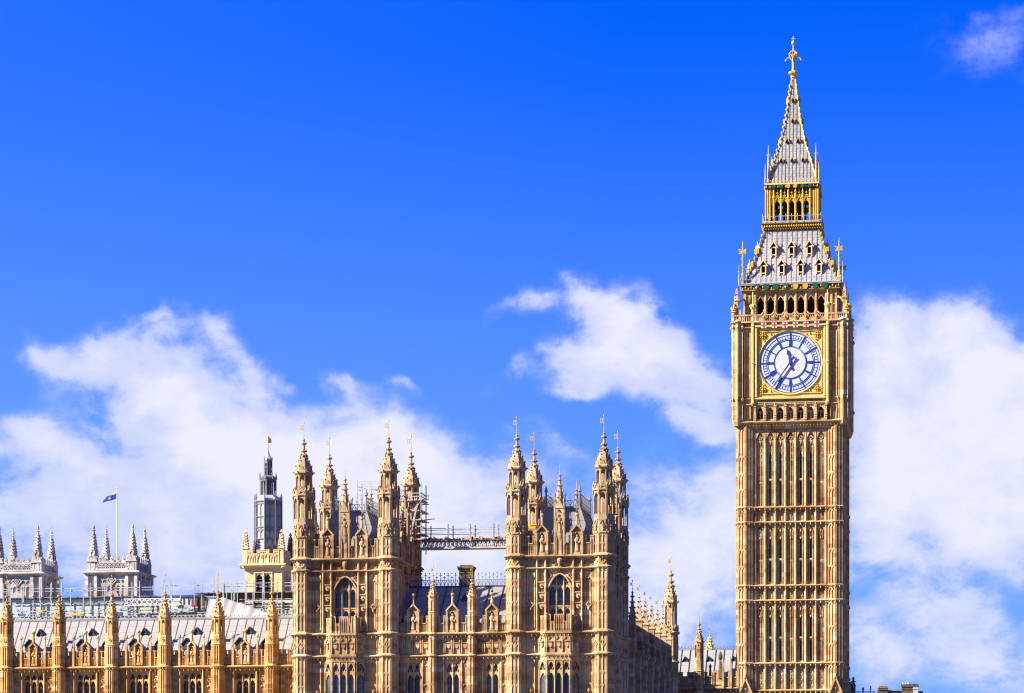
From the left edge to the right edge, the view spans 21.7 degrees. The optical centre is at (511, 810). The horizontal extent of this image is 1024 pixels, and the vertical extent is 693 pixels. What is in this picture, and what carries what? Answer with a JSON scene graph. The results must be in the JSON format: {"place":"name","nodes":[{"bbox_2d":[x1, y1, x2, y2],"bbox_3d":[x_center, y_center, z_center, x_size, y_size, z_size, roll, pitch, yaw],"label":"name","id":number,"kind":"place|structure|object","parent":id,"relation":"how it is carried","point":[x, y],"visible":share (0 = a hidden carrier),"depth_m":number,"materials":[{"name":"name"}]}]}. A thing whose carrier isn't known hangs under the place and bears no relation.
{"place":"outdoors","nodes":[
{"label":"outdoors","id":0,"kind":"place"},
{"bbox_2d":[0,526,62,598],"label":"church tower","id":1,"kind":"structure","parent":0,"point":[40,570],"depth_m":574.66,"materials":[{"name":"white stone"}]},
{"bbox_2d":[82,521,156,597],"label":"church tower","id":2,"kind":"structure","parent":0,"point":[133,567],"depth_m":571.50,"materials":[{"name":"white stone"}]},
{"bbox_2d":[117,487,117,554],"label":"flagpole","id":3,"kind":"object","parent":2,"relation":"on","point":[117,520],"visible":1,"depth_m":576.47,"materials":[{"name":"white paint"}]},
{"bbox_2d":[103,492,115,502],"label":"flag","id":4,"kind":"object","parent":3,"relation":"attached to","point":[111,497],"visible":1,"depth_m":576.78,"materials":[{"name":"blue fabric"}]},
{"bbox_2d":[0,573,292,692],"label":"palace wing","id":5,"kind":"structure","parent":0,"point":[218,651],"depth_m":252.93,"materials":[{"name":"beige stone"}]},
{"bbox_2d":[24,675,42,692],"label":"window","id":6,"kind":"structure","parent":5,"relation":"in","point":[32,683],"depth_m":254.43,"materials":[{"name":"blue glass"}]},
{"bbox_2d":[77,674,95,692],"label":"window","id":7,"kind":"structure","parent":5,"relation":"in","point":[86,683],"depth_m":253.62,"materials":[{"name":"blue glass"}]},
{"bbox_2d":[129,674,148,692],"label":"window","id":8,"kind":"structure","parent":5,"relation":"in","point":[138,683],"depth_m":252.76,"materials":[{"name":"blue glass"}]},
{"bbox_2d":[0,577,292,620],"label":"works roof","id":9,"kind":"structure","parent":5,"relation":"on","point":[139,606],"depth_m":265.39,"materials":[{"name":"grey metal"}]},
{"bbox_2d":[206,598,265,617],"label":"tarpaulin","id":10,"kind":"object","parent":9,"relation":"attached to","point":[231,608],"visible":0.73,"depth_m":262.45,"materials":[{"name":"white plastic"}]},
{"bbox_2d":[182,673,201,692],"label":"window","id":11,"kind":"structure","parent":5,"relation":"in","point":[191,682],"depth_m":251.96,"materials":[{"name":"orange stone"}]},
{"bbox_2d":[236,673,255,692],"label":"window","id":12,"kind":"structure","parent":5,"relation":"in","point":[245,682],"depth_m":251.10,"materials":[{"name":"blue glass"}]},
{"bbox_2d":[239,436,292,591],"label":"lantern tower","id":13,"kind":"structure","parent":0,"point":[266,556],"depth_m":340.04,"materials":[{"name":"stone"}]},
{"bbox_2d":[398,564,506,692],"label":"palace range","id":14,"kind":"structure","parent":0,"point":[452,639],"depth_m":244.28,"materials":[{"name":"limestone"},{"name":"grey iron"},{"name":"glass"}]},
{"bbox_2d":[407,663,420,692],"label":"window","id":15,"kind":"structure","parent":14,"relation":"in","point":[413,669],"depth_m":245.04,"materials":[{"name":"glass"}]},
{"bbox_2d":[446,663,459,692],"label":"window","id":16,"kind":"structure","parent":14,"relation":"in","point":[452,669],"depth_m":244.44,"materials":[{"name":"glass"}]},
{"bbox_2d":[485,662,498,692],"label":"window","id":17,"kind":"structure","parent":14,"relation":"in","point":[491,668],"depth_m":243.91,"materials":[{"name":"glass"}]},
{"bbox_2d":[0,0,1023,692],"label":"sky","id":18,"kind":"structure","parent":0,"point":[227,226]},
{"bbox_2d":[503,415,630,692],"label":"palace tower","id":19,"kind":"structure","parent":0,"point":[566,568],"depth_m":242.12,"materials":[{"name":"stone"}]},
{"bbox_2d":[528,524,537,528],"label":"bundle","id":20,"kind":"object","parent":19,"relation":"on","point":[533,526],"visible":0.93,"depth_m":249.61,"materials":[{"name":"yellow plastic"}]},
{"bbox_2d":[539,660,545,692],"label":"window","id":21,"kind":"structure","parent":19,"relation":"in","point":[542,664],"depth_m":242.19,"materials":[{"name":"stone"}]},
{"bbox_2d":[546,660,570,692],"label":"window","id":22,"kind":"structure","parent":19,"relation":"in","point":[558,673],"depth_m":241.42,"materials":[{"name":"glass"}]},
{"bbox_2d":[549,575,570,620],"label":"window","id":23,"kind":"structure","parent":19,"relation":"in","point":[560,587],"depth_m":242.42,"materials":[{"name":"glass"}]},
{"bbox_2d":[571,660,580,692],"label":"window","id":24,"kind":"structure","parent":19,"relation":"in","point":[575,665],"depth_m":241.65,"materials":[{"name":"glass"}]},
{"bbox_2d":[628,557,679,692],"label":"palace range","id":25,"kind":"structure","parent":0,"point":[654,662],"depth_m":270.77,"materials":[{"name":"stone"}]},
{"bbox_2d":[678,620,739,692],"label":"palace range","id":26,"kind":"structure","parent":0,"point":[709,668],"depth_m":299.99,"materials":[{"name":"stone"}]},
{"bbox_2d":[850,677,855,692],"bbox_3d":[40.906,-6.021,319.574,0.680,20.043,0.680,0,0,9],"label":"stone pinnacle","id":27,"kind":"object","parent":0,"point":[853,687],"visible":1,"depth_m":319.33,"materials":[{"name":"stone"}]},
{"bbox_2d":[857,686,874,692],"bbox_3d":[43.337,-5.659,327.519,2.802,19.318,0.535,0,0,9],"label":"railing","id":28,"kind":"object","parent":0,"point":[863,691],"visible":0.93,"depth_m":327.24,"materials":[{"name":"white metal"}]},
{"bbox_2d":[877,682,922,692],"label":"brick building","id":29,"kind":"structure","parent":0,"point":[909,688],"depth_m":415.59,"materials":[{"name":"brick"}]},
{"label":"ground","id":30,"kind":"structure","parent":0,"visible":0},
{"bbox_2d":[290,420,423,692],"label":"palace tower","id":31,"kind":"structure","parent":30,"relation":"on","point":[352,570],"depth_m":245.28,"materials":[{"name":"stone"}]},
{"bbox_2d":[325,662,331,692],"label":"window","id":32,"kind":"structure","parent":31,"relation":"in","point":[328,666],"depth_m":245.34,"materials":[{"name":"stone"}]},
{"bbox_2d":[332,662,354,692],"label":"window","id":33,"kind":"structure","parent":31,"relation":"in","point":[343,674],"depth_m":244.62,"materials":[{"name":"glass"}]},
{"bbox_2d":[335,578,355,623],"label":"window","id":34,"kind":"structure","parent":31,"relation":"in","point":[346,591],"depth_m":245.64,"materials":[{"name":"glass"}]},
{"bbox_2d":[355,662,365,692],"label":"window","id":35,"kind":"structure","parent":31,"relation":"in","point":[360,668],"depth_m":244.83,"materials":[{"name":"glass"}]},
{"bbox_2d":[357,480,399,512],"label":"scaffold","id":36,"kind":"object","parent":31,"relation":"on","point":[361,490],"visible":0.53,"depth_m":251.18,"materials":[{"name":"grey metal"}]},
{"bbox_2d":[399,482,434,554],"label":"scaffold","id":37,"kind":"object","parent":31,"relation":"on","point":[421,511],"visible":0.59,"depth_m":253.92,"materials":[{"name":"grey metal"}]},
{"bbox_2d":[420,523,505,550],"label":"scaffold bridge","id":38,"kind":"structure","parent":31,"relation":"on","point":[470,539],"depth_m":254.40,"materials":[{"name":"grey metal"}]},
{"bbox_2d":[730,36,854,692],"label":"clock tower","id":39,"kind":"structure","parent":30,"relation":"on","point":[792,379],"depth_m":317.33,"materials":[{"name":"stone"}]},
{"bbox_2d":[757,409,762,418],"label":"window","id":40,"kind":"structure","parent":39,"relation":"in","point":[760,410],"depth_m":317.73,"materials":[{"name":"black glass"}]},
{"bbox_2d":[767,409,772,418],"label":"blind window","id":41,"kind":"structure","parent":39,"relation":"in","point":[768,415],"depth_m":317.57,"materials":[{"name":"orange stone"}]},
{"bbox_2d":[769,452,771,478],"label":"slit window","id":42,"kind":"structure","parent":39,"relation":"in","point":[770,455],"depth_m":317.80,"materials":[{"name":"black glass"}]},
{"bbox_2d":[769,481,771,504],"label":"slit window","id":43,"kind":"structure","parent":39,"relation":"in","point":[770,484],"depth_m":317.80,"materials":[{"name":"black glass"}]},
{"bbox_2d":[769,539,771,558],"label":"slit window","id":44,"kind":"structure","parent":39,"relation":"in","point":[770,541],"depth_m":317.80,"materials":[{"name":"black glass"}]},
{"bbox_2d":[769,561,771,581],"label":"slit window","id":45,"kind":"structure","parent":39,"relation":"in","point":[770,564],"depth_m":317.80,"materials":[{"name":"black glass"}]},
{"bbox_2d":[769,614,771,636],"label":"slit window","id":46,"kind":"structure","parent":39,"relation":"in","point":[770,619],"depth_m":317.80,"materials":[{"name":"black glass"}]},
{"bbox_2d":[769,639,771,659],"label":"slit window","id":47,"kind":"structure","parent":39,"relation":"in","point":[770,642],"depth_m":317.80,"materials":[{"name":"black glass"}]},
{"bbox_2d":[777,409,782,418],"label":"window","id":48,"kind":"structure","parent":39,"relation":"in","point":[778,415],"depth_m":317.34,"materials":[{"name":"black glass"}]},
{"bbox_2d":[779,452,781,478],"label":"slit window","id":49,"kind":"structure","parent":39,"relation":"in","point":[780,458],"depth_m":317.57,"materials":[{"name":"black glass"}]},
{"bbox_2d":[779,481,781,504],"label":"slit window","id":50,"kind":"structure","parent":39,"relation":"in","point":[780,484],"depth_m":317.57,"materials":[{"name":"black glass"}]},
{"bbox_2d":[779,538,781,557],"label":"slit window","id":51,"kind":"structure","parent":39,"relation":"in","point":[780,541],"depth_m":317.57,"materials":[{"name":"black glass"}]},
{"bbox_2d":[779,561,781,581],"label":"slit window","id":52,"kind":"structure","parent":39,"relation":"in","point":[780,564],"depth_m":317.57,"materials":[{"name":"black glass"}]},
{"bbox_2d":[779,614,781,636],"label":"slit window","id":53,"kind":"structure","parent":39,"relation":"in","point":[780,619],"depth_m":317.57,"materials":[{"name":"black glass"}]},
{"bbox_2d":[779,639,781,659],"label":"slit window","id":54,"kind":"structure","parent":39,"relation":"in","point":[780,642],"depth_m":317.57,"materials":[{"name":"black glass"}]},
{"bbox_2d":[787,408,792,418],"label":"blind window","id":55,"kind":"structure","parent":39,"relation":"in","point":[790,409],"depth_m":317.18,"materials":[{"name":"orange stone"}]},
{"bbox_2d":[800,452,801,477],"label":"slit window","id":56,"kind":"structure","parent":39,"relation":"in","point":[800,452],"depth_m":317.18,"materials":[{"name":"black glass"}]},
{"bbox_2d":[800,481,801,503],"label":"slit window","id":57,"kind":"structure","parent":39,"relation":"in","point":[800,481],"depth_m":317.18,"materials":[{"name":"black glass"}]},
{"bbox_2d":[800,538,801,557],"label":"slit window","id":58,"kind":"structure","parent":39,"relation":"in","point":[801,538],"depth_m":317.18,"materials":[{"name":"black glass"}]},
{"bbox_2d":[800,561,801,581],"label":"slit window","id":59,"kind":"structure","parent":39,"relation":"in","point":[800,561],"depth_m":317.18,"materials":[{"name":"black glass"}]},
{"bbox_2d":[800,615,801,635],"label":"slit window","id":60,"kind":"structure","parent":39,"relation":"in","point":[801,615],"depth_m":317.18,"materials":[{"name":"black glass"}]},
{"bbox_2d":[800,640,801,659],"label":"slit window","id":61,"kind":"structure","parent":39,"relation":"in","point":[800,640],"depth_m":317.18,"materials":[{"name":"black glass"}]},
{"bbox_2d":[798,408,803,417],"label":"window","id":62,"kind":"structure","parent":39,"relation":"in","point":[800,409],"depth_m":316.95,"materials":[{"name":"black glass"}]},
{"bbox_2d":[810,452,811,477],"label":"slit window","id":63,"kind":"structure","parent":39,"relation":"in","point":[810,452],"depth_m":317.03,"materials":[{"name":"black glass"}]},
{"bbox_2d":[810,481,811,503],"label":"slit window","id":64,"kind":"structure","parent":39,"relation":"in","point":[810,481],"depth_m":317.03,"materials":[{"name":"black glass"}]},
{"bbox_2d":[810,538,811,557],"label":"slit window","id":65,"kind":"structure","parent":39,"relation":"in","point":[811,538],"depth_m":317.03,"materials":[{"name":"black glass"}]},
{"bbox_2d":[810,561,811,580],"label":"slit window","id":66,"kind":"structure","parent":39,"relation":"in","point":[810,561],"depth_m":317.03,"materials":[{"name":"black glass"}]},
{"bbox_2d":[810,617,811,635],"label":"slit window","id":67,"kind":"structure","parent":39,"relation":"in","point":[810,617],"depth_m":317.03,"materials":[{"name":"black glass"}]},
{"bbox_2d":[810,640,811,659],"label":"slit window","id":68,"kind":"structure","parent":39,"relation":"in","point":[810,640],"depth_m":317.03,"materials":[{"name":"black glass"}]},
{"bbox_2d":[808,408,813,417],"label":"blind window","id":69,"kind":"structure","parent":39,"relation":"in","point":[812,414],"depth_m":316.80,"materials":[{"name":"orange stone"}]},
{"bbox_2d":[818,408,823,417],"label":"window","id":70,"kind":"structure","parent":39,"relation":"in","point":[820,414],"depth_m":316.56,"materials":[{"name":"black glass"}]}
]}

